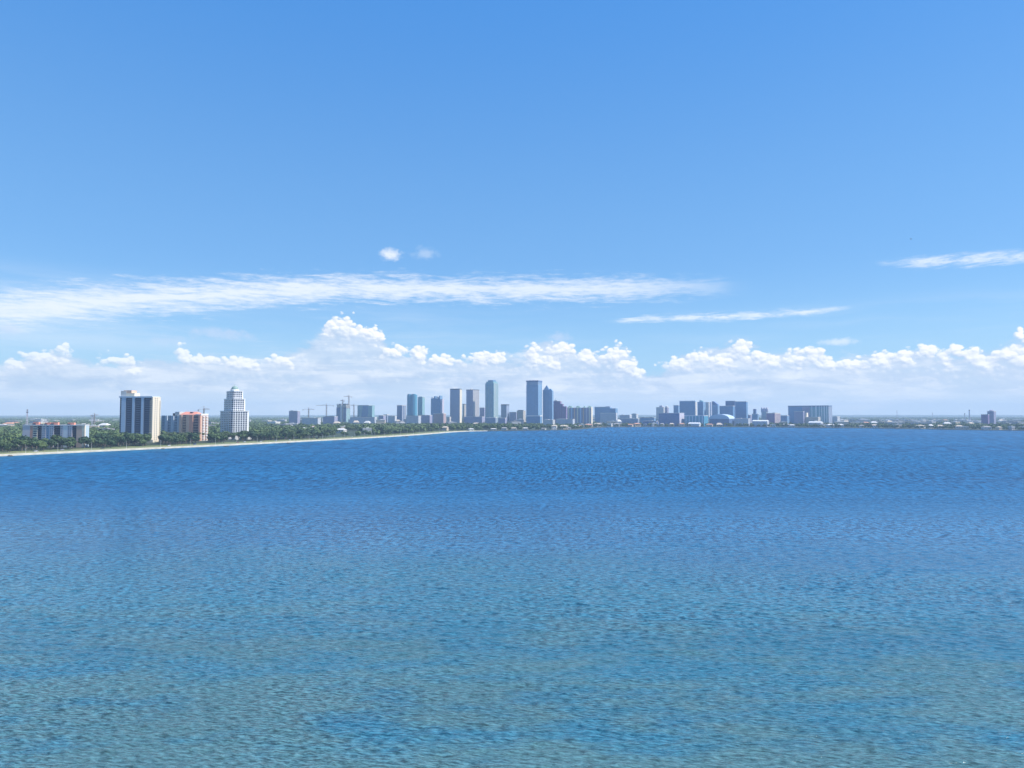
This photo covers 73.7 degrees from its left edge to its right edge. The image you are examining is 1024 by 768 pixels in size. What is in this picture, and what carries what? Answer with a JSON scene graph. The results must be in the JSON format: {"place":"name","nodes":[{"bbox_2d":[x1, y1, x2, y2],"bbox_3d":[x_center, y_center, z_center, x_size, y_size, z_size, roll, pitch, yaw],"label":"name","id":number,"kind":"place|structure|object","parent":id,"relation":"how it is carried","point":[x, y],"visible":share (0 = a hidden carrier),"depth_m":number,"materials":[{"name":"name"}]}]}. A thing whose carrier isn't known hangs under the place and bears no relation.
{"place":"outdoors","nodes":[
{"label":"outdoors","id":0,"kind":"place"},
{"bbox_2d":[5,430,467,452],"bbox_3d":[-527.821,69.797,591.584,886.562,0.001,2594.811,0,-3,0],"label":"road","id":1,"kind":"structure","parent":0,"point":[216,443],"depth_m":988.96,"materials":[{"name":"beige sand"}]},
{"bbox_2d":[16,431,442,452],"bbox_3d":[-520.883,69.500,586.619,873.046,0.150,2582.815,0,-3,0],"label":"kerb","id":2,"kind":"structure","parent":1,"relation":"on","point":[202,444],"depth_m":985.85,"materials":[{"name":"concrete"}]},
{"bbox_2d":[0,430,483,453],"bbox_3d":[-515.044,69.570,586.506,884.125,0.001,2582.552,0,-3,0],"label":"lawn","id":3,"kind":"structure","parent":0,"point":[216,444],"depth_m":988.96,"materials":[{"name":"green plant"}]},
{"bbox_2d":[16,430,484,453],"bbox_3d":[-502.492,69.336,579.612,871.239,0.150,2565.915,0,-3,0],"label":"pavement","id":4,"kind":"structure","parent":0,"point":[222,444],"depth_m":989.66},
{"bbox_2d":[0,427,1023,767],"bbox_3d":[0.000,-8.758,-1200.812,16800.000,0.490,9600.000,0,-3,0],"label":"water","id":5,"kind":"structure","parent":0,"point":[688,597],"depth_m":163.97,"materials":[{"name":"blue liquid"}]},
{"bbox_2d":[0,431,472,455],"bbox_3d":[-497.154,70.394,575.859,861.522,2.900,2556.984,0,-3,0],"label":"sea wall","id":6,"kind":"structure","parent":5,"relation":"in","point":[206,445],"depth_m":941.74,"materials":[{"name":"concrete"}]},
{"bbox_2d":[0,415,1023,451],"bbox_3d":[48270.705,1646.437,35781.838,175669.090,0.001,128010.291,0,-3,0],"label":"ground","id":7,"kind":"structure","parent":0,"point":[351,432],"depth_m":1751.74,"materials":[{"name":"green plant"}]},
{"bbox_2d":[15,439,28,450],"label":"broadleaf tree","id":8,"kind":"object","parent":7,"relation":"on","point":[23,442],"visible":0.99,"depth_m":814.92,"materials":[{"name":"green plant"}]},
{"bbox_2d":[14,435,34,449],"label":"broadleaf tree","id":9,"kind":"object","parent":7,"relation":"on","point":[27,438],"visible":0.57,"depth_m":832.30,"materials":[{"name":"green plant"}]},
{"bbox_2d":[47,439,56,446],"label":"broadleaf tree","id":10,"kind":"object","parent":7,"relation":"on","point":[51,442],"visible":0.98,"depth_m":839.81,"materials":[{"name":"green plant"}]},
{"bbox_2d":[22,422,88,446],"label":"apartment block","id":11,"kind":"structure","parent":7,"relation":"on","point":[38,430],"depth_m":903.21,"materials":[{"name":"white glass"}]},
{"bbox_2d":[50,435,61,447],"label":"broadleaf tree","id":12,"kind":"object","parent":7,"relation":"on","point":[53,437],"visible":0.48,"depth_m":874.57,"materials":[{"name":"green plant"}]},
{"bbox_2d":[55,438,65,448],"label":"broadleaf tree","id":13,"kind":"object","parent":7,"relation":"on","point":[59,440],"visible":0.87,"depth_m":858.58,"materials":[{"name":"green plant"}]},
{"bbox_2d":[61,437,74,448],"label":"broadleaf tree","id":14,"kind":"object","parent":7,"relation":"on","point":[70,439],"visible":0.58,"depth_m":871.37,"materials":[{"name":"green plant"}]},
{"bbox_2d":[77,436,91,447],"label":"broadleaf tree","id":15,"kind":"object","parent":7,"relation":"on","point":[84,439],"visible":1,"depth_m":881.69,"materials":[{"name":"green plant"}]},
{"bbox_2d":[94,433,106,446],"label":"broadleaf tree","id":16,"kind":"object","parent":7,"relation":"on","point":[102,435],"visible":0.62,"depth_m":922.71,"materials":[{"name":"green plant"}]},
{"bbox_2d":[95,438,106,447],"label":"broadleaf tree","id":17,"kind":"object","parent":7,"relation":"on","point":[100,441],"visible":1,"depth_m":894.49,"materials":[{"name":"green plant"}]},
{"bbox_2d":[115,436,126,445],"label":"broadleaf tree","id":18,"kind":"object","parent":7,"relation":"on","point":[120,439],"visible":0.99,"depth_m":931.95,"materials":[{"name":"green plant"}]},
{"bbox_2d":[123,433,134,445],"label":"broadleaf tree","id":19,"kind":"object","parent":7,"relation":"on","point":[129,436],"visible":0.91,"depth_m":941.31,"materials":[{"name":"green plant"}]},
{"bbox_2d":[119,390,160,442],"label":"apartment tower","id":20,"kind":"structure","parent":7,"relation":"on","point":[139,414],"depth_m":1070.08,"materials":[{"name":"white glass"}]},
{"bbox_2d":[136,434,151,445],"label":"broadleaf tree","id":21,"kind":"object","parent":7,"relation":"on","point":[145,436],"visible":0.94,"depth_m":945.72,"materials":[{"name":"green plant"}]},
{"bbox_2d":[161,412,208,440],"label":"apartment block","id":22,"kind":"structure","parent":7,"relation":"on","point":[184,422],"depth_m":1132.82,"materials":[{"name":"pink concrete"}]},
{"bbox_2d":[188,432,196,442],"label":"broadleaf tree","id":23,"kind":"object","parent":7,"relation":"on","point":[191,434],"visible":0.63,"depth_m":1026.28,"materials":[{"name":"green plant"}]},
{"bbox_2d":[192,435,199,443],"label":"broadleaf tree","id":24,"kind":"object","parent":7,"relation":"on","point":[195,437],"visible":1,"depth_m":1016.84,"materials":[{"name":"green plant"}]},
{"bbox_2d":[207,433,217,442],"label":"broadleaf tree","id":25,"kind":"object","parent":7,"relation":"on","point":[212,436],"visible":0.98,"depth_m":1048.20,"materials":[{"name":"green plant"}]},
{"bbox_2d":[0,430,464,452],"bbox_3d":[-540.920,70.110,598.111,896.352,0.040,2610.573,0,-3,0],"label":"verge","id":26,"kind":"structure","parent":7,"relation":"on","point":[213,443],"depth_m":1023.71,"materials":[{"name":"beige sand"}]},
{"bbox_2d":[4,443,15,451],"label":"broadleaf tree","id":27,"kind":"object","parent":26,"relation":"on","point":[11,445],"visible":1,"depth_m":785.33,"materials":[{"name":"green plant"}]},
{"bbox_2d":[35,440,46,450],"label":"broadleaf tree","id":28,"kind":"object","parent":26,"relation":"on","point":[38,442],"visible":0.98,"depth_m":820.72,"materials":[{"name":"green plant"}]},
{"bbox_2d":[67,440,76,448],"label":"broadleaf tree","id":29,"kind":"object","parent":26,"relation":"on","point":[71,443],"visible":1,"depth_m":849.25,"materials":[{"name":"green plant"}]},
{"bbox_2d":[107,440,115,447],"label":"broadleaf tree","id":30,"kind":"object","parent":26,"relation":"on","point":[110,442],"visible":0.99,"depth_m":891.50,"materials":[{"name":"green plant"}]},
{"bbox_2d":[166,436,174,443],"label":"broadleaf tree","id":31,"kind":"object","parent":26,"relation":"on","point":[170,439],"visible":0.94,"depth_m":974.50,"materials":[{"name":"green plant"}]},
{"bbox_2d":[173,437,181,444],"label":"broadleaf tree","id":32,"kind":"object","parent":26,"relation":"on","point":[176,439],"visible":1,"depth_m":969.54,"materials":[{"name":"green plant"}]},
{"bbox_2d":[219,435,227,442],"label":"broadleaf tree","id":33,"kind":"object","parent":26,"relation":"on","point":[224,438],"visible":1,"depth_m":1039.92,"materials":[{"name":"green plant"}]},
{"bbox_2d":[220,386,251,439],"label":"apartment tower","id":34,"kind":"structure","parent":7,"relation":"on","point":[234,415],"depth_m":1195.34,"materials":[{"name":"concrete"}]},
{"bbox_2d":[220,419,229,431],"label":"window","id":35,"kind":"structure","parent":34,"relation":"in","point":[224,419],"depth_m":1209.97,"materials":[{"name":"grey glass"}]},
{"bbox_2d":[233,419,246,431],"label":"window","id":36,"kind":"structure","parent":34,"relation":"in","point":[239,429],"depth_m":1186.27,"materials":[{"name":"grey glass"}]},
{"bbox_2d":[267,421,280,423],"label":"hall","id":37,"kind":"structure","parent":7,"relation":"on","point":[271,422],"depth_m":2453.01,"materials":[{"name":"white"}]},
{"bbox_2d":[289,410,299,423],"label":"office block","id":38,"kind":"structure","parent":7,"relation":"on","point":[294,416],"depth_m":2605.64,"materials":[{"name":"stone"}]},
{"bbox_2d":[302,418,320,424],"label":"block","id":39,"kind":"structure","parent":7,"relation":"on","point":[313,421],"depth_m":2302.78,"materials":[{"name":"concrete"}]},
{"bbox_2d":[323,416,337,423],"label":"block","id":40,"kind":"structure","parent":7,"relation":"on","point":[330,419],"depth_m":2501.86,"materials":[{"name":"stone"}]},
{"bbox_2d":[336,404,350,422],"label":"unfinished tower","id":41,"kind":"structure","parent":7,"relation":"on","point":[343,412],"depth_m":2907.93,"materials":[{"name":"concrete"}]},
{"bbox_2d":[350,417,376,423],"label":"block","id":42,"kind":"structure","parent":7,"relation":"on","point":[364,419],"depth_m":2506.44,"materials":[{"name":"concrete"}]},
{"bbox_2d":[357,405,374,416],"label":"office block","id":43,"kind":"structure","parent":7,"relation":"on","point":[365,410],"depth_m":2959.03,"materials":[{"name":"blue glass"}]},
{"bbox_2d":[376,419,384,423],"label":"hall","id":44,"kind":"structure","parent":7,"relation":"on","point":[381,421],"depth_m":2422.46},
{"bbox_2d":[378,415,385,422],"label":"block","id":45,"kind":"structure","parent":7,"relation":"on","point":[383,417],"depth_m":2700.12,"materials":[{"name":"stone"}]},
{"bbox_2d":[388,415,396,422],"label":"block","id":46,"kind":"structure","parent":7,"relation":"on","point":[392,419],"depth_m":2599.95,"materials":[{"name":"white stone"}]},
{"bbox_2d":[397,405,405,420],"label":"office tower","id":47,"kind":"structure","parent":7,"relation":"on","point":[401,412],"depth_m":2956.49,"materials":[{"name":"concrete"}]},
{"bbox_2d":[407,394,416,415],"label":"glass tower","id":48,"kind":"structure","parent":7,"relation":"on","point":[411,404],"depth_m":2905.06,"materials":[{"name":"blue glass"}]},
{"bbox_2d":[406,416,420,423],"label":"block","id":49,"kind":"structure","parent":7,"relation":"on","point":[413,419],"depth_m":2502.01,"materials":[{"name":"concrete"}]},
{"bbox_2d":[418,397,424,415],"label":"glass tower","id":50,"kind":"structure","parent":7,"relation":"on","point":[421,405],"depth_m":2965.32,"materials":[{"name":"glass"}]},
{"bbox_2d":[420,415,431,422],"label":"block","id":51,"kind":"structure","parent":7,"relation":"on","point":[426,418],"depth_m":2601.06,"materials":[{"name":"stone"}]},
{"bbox_2d":[431,396,443,422],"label":"office tower","id":52,"kind":"structure","parent":7,"relation":"on","point":[437,404],"depth_m":2805.95,"materials":[{"name":"blue glass"}]},
{"bbox_2d":[433,413,445,423],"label":"podium block","id":53,"kind":"structure","parent":7,"relation":"on","point":[439,418],"depth_m":2504.34,"materials":[{"name":"concrete"}]},
{"bbox_2d":[450,389,461,422],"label":"office tower","id":54,"kind":"structure","parent":7,"relation":"on","point":[455,405],"depth_m":2853.76,"materials":[{"name":"grey concrete"}]},
{"bbox_2d":[462,404,465,421],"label":"apartment tower","id":55,"kind":"structure","parent":7,"relation":"on","point":[463,410],"depth_m":3051.22,"materials":[{"name":"beige stone"}]},
{"bbox_2d":[466,389,478,416],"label":"office tower","id":56,"kind":"structure","parent":7,"relation":"on","point":[472,402],"depth_m":2962.52,"materials":[{"name":"stone"}]},
{"bbox_2d":[464,417,483,422],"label":"podium block","id":57,"kind":"structure","parent":7,"relation":"on","point":[474,419],"depth_m":2654.22,"materials":[{"name":"stone"}]},
{"bbox_2d":[480,408,484,421],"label":"office block","id":58,"kind":"structure","parent":7,"relation":"on","point":[482,412],"depth_m":3050.61,"materials":[{"name":"stone"}]},
{"bbox_2d":[485,417,496,423],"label":"block","id":59,"kind":"structure","parent":7,"relation":"on","point":[491,420],"depth_m":2600.75,"materials":[{"name":"grey concrete"}]},
{"bbox_2d":[485,380,497,421],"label":"office tower","id":60,"kind":"structure","parent":7,"relation":"on","point":[491,398],"depth_m":2912.62,"materials":[{"name":"glass"}]},
{"bbox_2d":[498,418,506,423],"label":"block","id":61,"kind":"structure","parent":7,"relation":"on","point":[502,420],"depth_m":2499.98,"materials":[{"name":"stone"}]},
{"bbox_2d":[501,404,508,421],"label":"office block","id":62,"kind":"structure","parent":7,"relation":"on","point":[504,410],"depth_m":3005.40,"materials":[{"name":"blue concrete"}]},
{"bbox_2d":[0,416,1023,440],"bbox_3d":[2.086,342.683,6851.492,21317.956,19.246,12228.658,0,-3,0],"label":"woodland","id":63,"kind":"object","parent":7,"relation":"on","point":[256,423],"visible":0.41,"depth_m":2218.52,"materials":[{"name":"green plant"}]},
{"bbox_2d":[509,412,516,420],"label":"office block","id":64,"kind":"structure","parent":7,"relation":"on","point":[512,416],"depth_m":3001.83,"materials":[{"name":"stone"}]},
{"bbox_2d":[517,410,525,421],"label":"office block","id":65,"kind":"structure","parent":7,"relation":"on","point":[521,414],"depth_m":2855.78,"materials":[{"name":"beige stone"}]},
{"bbox_2d":[526,380,542,422],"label":"office tower","id":66,"kind":"structure","parent":7,"relation":"on","point":[534,397],"depth_m":2712.93,"materials":[{"name":"blue glass"}]},
{"bbox_2d":[527,415,541,423],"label":"podium block","id":67,"kind":"structure","parent":7,"relation":"on","point":[536,419],"depth_m":2504.94,"materials":[{"name":"blue glass"}]},
{"bbox_2d":[543,385,553,423],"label":"office tower","id":68,"kind":"structure","parent":7,"relation":"on","point":[548,407],"depth_m":2752.45,"materials":[{"name":"blue glass"}]},
{"bbox_2d":[544,419,554,424],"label":"block","id":69,"kind":"structure","parent":7,"relation":"on","point":[548,421],"depth_m":2353.87,"materials":[{"name":"white stone"}]},
{"bbox_2d":[553,399,566,423],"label":"office tower","id":70,"kind":"structure","parent":7,"relation":"on","point":[560,410],"depth_m":2799.96,"materials":[{"name":"stone"}]},
{"bbox_2d":[556,419,574,424],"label":"block","id":71,"kind":"structure","parent":7,"relation":"on","point":[564,421],"depth_m":2387.85,"materials":[{"name":"concrete"}]},
{"bbox_2d":[567,406,592,425],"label":"apartment tower","id":72,"kind":"structure","parent":7,"relation":"on","point":[583,415],"depth_m":2512.05,"materials":[{"name":"stone"}]},
{"bbox_2d":[595,406,617,421],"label":"office block","id":73,"kind":"structure","parent":7,"relation":"on","point":[605,409],"depth_m":3013.47,"materials":[{"name":"glass"}]},
{"bbox_2d":[600,413,617,422],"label":"office block","id":74,"kind":"structure","parent":7,"relation":"on","point":[605,417],"depth_m":2762.29,"materials":[{"name":"concrete"}]},
{"bbox_2d":[620,415,631,419],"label":"block","id":75,"kind":"structure","parent":7,"relation":"on","point":[625,416],"depth_m":2857.46,"materials":[{"name":"concrete"}]},
{"bbox_2d":[621,418,638,422],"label":"block","id":76,"kind":"structure","parent":7,"relation":"on","point":[629,420],"depth_m":2609.70,"materials":[{"name":"grey concrete"}]},
{"bbox_2d":[640,417,655,423],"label":"block","id":77,"kind":"structure","parent":7,"relation":"on","point":[642,419],"depth_m":2762.65,"materials":[{"name":"concrete"}]},
{"bbox_2d":[643,420,657,425],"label":"block","id":78,"kind":"structure","parent":7,"relation":"on","point":[648,421],"depth_m":2571.58,"materials":[{"name":"concrete"}]},
{"bbox_2d":[656,406,664,421],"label":"apartment tower","id":79,"kind":"structure","parent":7,"relation":"on","point":[660,409],"depth_m":2908.06,"materials":[{"name":"white stone"}]},
{"bbox_2d":[659,413,683,425],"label":"exhibition hall","id":80,"kind":"structure","parent":7,"relation":"on","point":[674,418],"depth_m":2577.02,"materials":[{"name":"concrete"}]},
{"bbox_2d":[673,405,679,412],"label":"office block","id":81,"kind":"structure","parent":7,"relation":"on","point":[676,408],"depth_m":3003.36,"materials":[{"name":"glass"}]},
{"bbox_2d":[679,401,696,414],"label":"office tower","id":82,"kind":"structure","parent":7,"relation":"on","point":[688,407],"depth_m":2863.20,"materials":[{"name":"glass"}]},
{"bbox_2d":[684,415,707,425],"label":"glass pavilion","id":83,"kind":"structure","parent":7,"relation":"on","point":[703,419],"depth_m":2556.62,"materials":[{"name":"blue glass"}]},
{"bbox_2d":[697,400,705,414],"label":"hotel tower","id":84,"kind":"structure","parent":7,"relation":"on","point":[701,404],"depth_m":2906.60,"materials":[{"name":"blue glass"}]},
{"bbox_2d":[706,402,711,422],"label":"apartment tower","id":85,"kind":"structure","parent":7,"relation":"on","point":[709,409],"depth_m":2823.98,"materials":[{"name":"white stone"}]},
{"bbox_2d":[712,401,718,414],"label":"office tower","id":86,"kind":"structure","parent":7,"relation":"on","point":[715,407],"depth_m":2906.21,"materials":[{"name":"blue glass"}]},
{"bbox_2d":[709,414,733,425],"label":"arched hall","id":87,"kind":"structure","parent":7,"relation":"on","point":[715,419],"depth_m":2620.34,"materials":[{"name":"grey metal"}]},
{"bbox_2d":[719,406,734,417],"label":"office block","id":88,"kind":"structure","parent":7,"relation":"on","point":[729,410],"depth_m":2812.72,"materials":[{"name":"glass"}]},
{"bbox_2d":[725,401,734,405],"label":"office block","id":89,"kind":"structure","parent":7,"relation":"on","point":[729,403],"depth_m":3061.58,"materials":[{"name":"glass"}]},
{"bbox_2d":[735,401,747,417],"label":"office tower","id":90,"kind":"structure","parent":7,"relation":"on","point":[741,409],"depth_m":2860.91,"materials":[{"name":"glass"}]},
{"bbox_2d":[734,418,749,425],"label":"block","id":91,"kind":"structure","parent":7,"relation":"on","point":[741,420],"depth_m":2610.93,"materials":[{"name":"concrete"}]},
{"bbox_2d":[752,409,758,420],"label":"office block","id":92,"kind":"structure","parent":7,"relation":"on","point":[755,415],"depth_m":2755.74,"materials":[{"name":"concrete"}]},
{"bbox_2d":[761,407,767,419],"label":"disc topped tower","id":93,"kind":"structure","parent":7,"relation":"on","point":[764,410],"depth_m":2810.43,"materials":[{"name":"white stone"}]},
{"bbox_2d":[766,413,780,423],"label":"apartment block","id":94,"kind":"structure","parent":7,"relation":"on","point":[774,418],"depth_m":2709.39,"materials":[{"name":"stone"}]},
{"bbox_2d":[781,415,788,422],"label":"block","id":95,"kind":"structure","parent":7,"relation":"on","point":[785,418],"depth_m":2805.81,"materials":[{"name":"concrete"}]},
{"bbox_2d":[794,411,804,423],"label":"hospital block","id":96,"kind":"structure","parent":7,"relation":"on","point":[798,416],"depth_m":2606.82,"materials":[{"name":"stone"}]},
{"bbox_2d":[788,405,831,423],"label":"hospital block","id":97,"kind":"structure","parent":7,"relation":"on","point":[823,413],"depth_m":2780.12,"materials":[{"name":"grey concrete"}]},
{"bbox_2d":[805,413,820,422],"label":"office block","id":98,"kind":"structure","parent":7,"relation":"on","point":[807,419],"depth_m":2596.02,"materials":[{"name":"beige stone"}]},
{"bbox_2d":[832,416,839,423],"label":"block","id":99,"kind":"structure","parent":7,"relation":"on","point":[836,418],"depth_m":2703.89,"materials":[{"name":"white stone"}]},
{"bbox_2d":[834,421,848,426],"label":"hall","id":100,"kind":"structure","parent":7,"relation":"on","point":[842,422],"depth_m":2451.41,"materials":[{"name":"white"}]},
{"bbox_2d":[981,414,988,423],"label":"office block","id":101,"kind":"structure","parent":7,"relation":"on","point":[984,418],"depth_m":2453.49,"materials":[{"name":"stone"}]},
{"bbox_2d":[987,410,995,423],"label":"office block","id":102,"kind":"structure","parent":7,"relation":"on","point":[992,416],"depth_m":2503.37,"materials":[{"name":"stone"}]},
{"bbox_2d":[0,0,1023,415],"label":"sky","id":103,"kind":"structure","parent":0,"point":[638,207],"materials":[{"name":"blue"}]},
{"bbox_2d":[688,422,700,426],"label":"waterfront building","id":104,"kind":"structure","parent":0,"point":[698,424],"depth_m":2498.10,"materials":[{"name":"white stone"}]},
{"bbox_2d":[486,426,1023,430],"bbox_3d":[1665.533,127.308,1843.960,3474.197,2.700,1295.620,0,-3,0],"label":"shore bank","id":105,"kind":"structure","parent":0,"point":[776,427],"depth_m":2139.56,"materials":[{"name":"stone"}]},
{"bbox_2d":[752,420,768,426],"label":"waterfront building","id":106,"kind":"structure","parent":0,"point":[759,422],"depth_m":2451.42,"materials":[{"name":"white"}]},
{"bbox_2d":[808,421,822,426],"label":"waterfront building","id":107,"kind":"structure","parent":0,"point":[814,422],"depth_m":2433.90,"materials":[{"name":"white stone"}]},
{"bbox_2d":[981,426,991,429],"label":"house","id":108,"kind":"structure","parent":0,"point":[986,428],"depth_m":1970.28,"materials":[{"name":"grey"}]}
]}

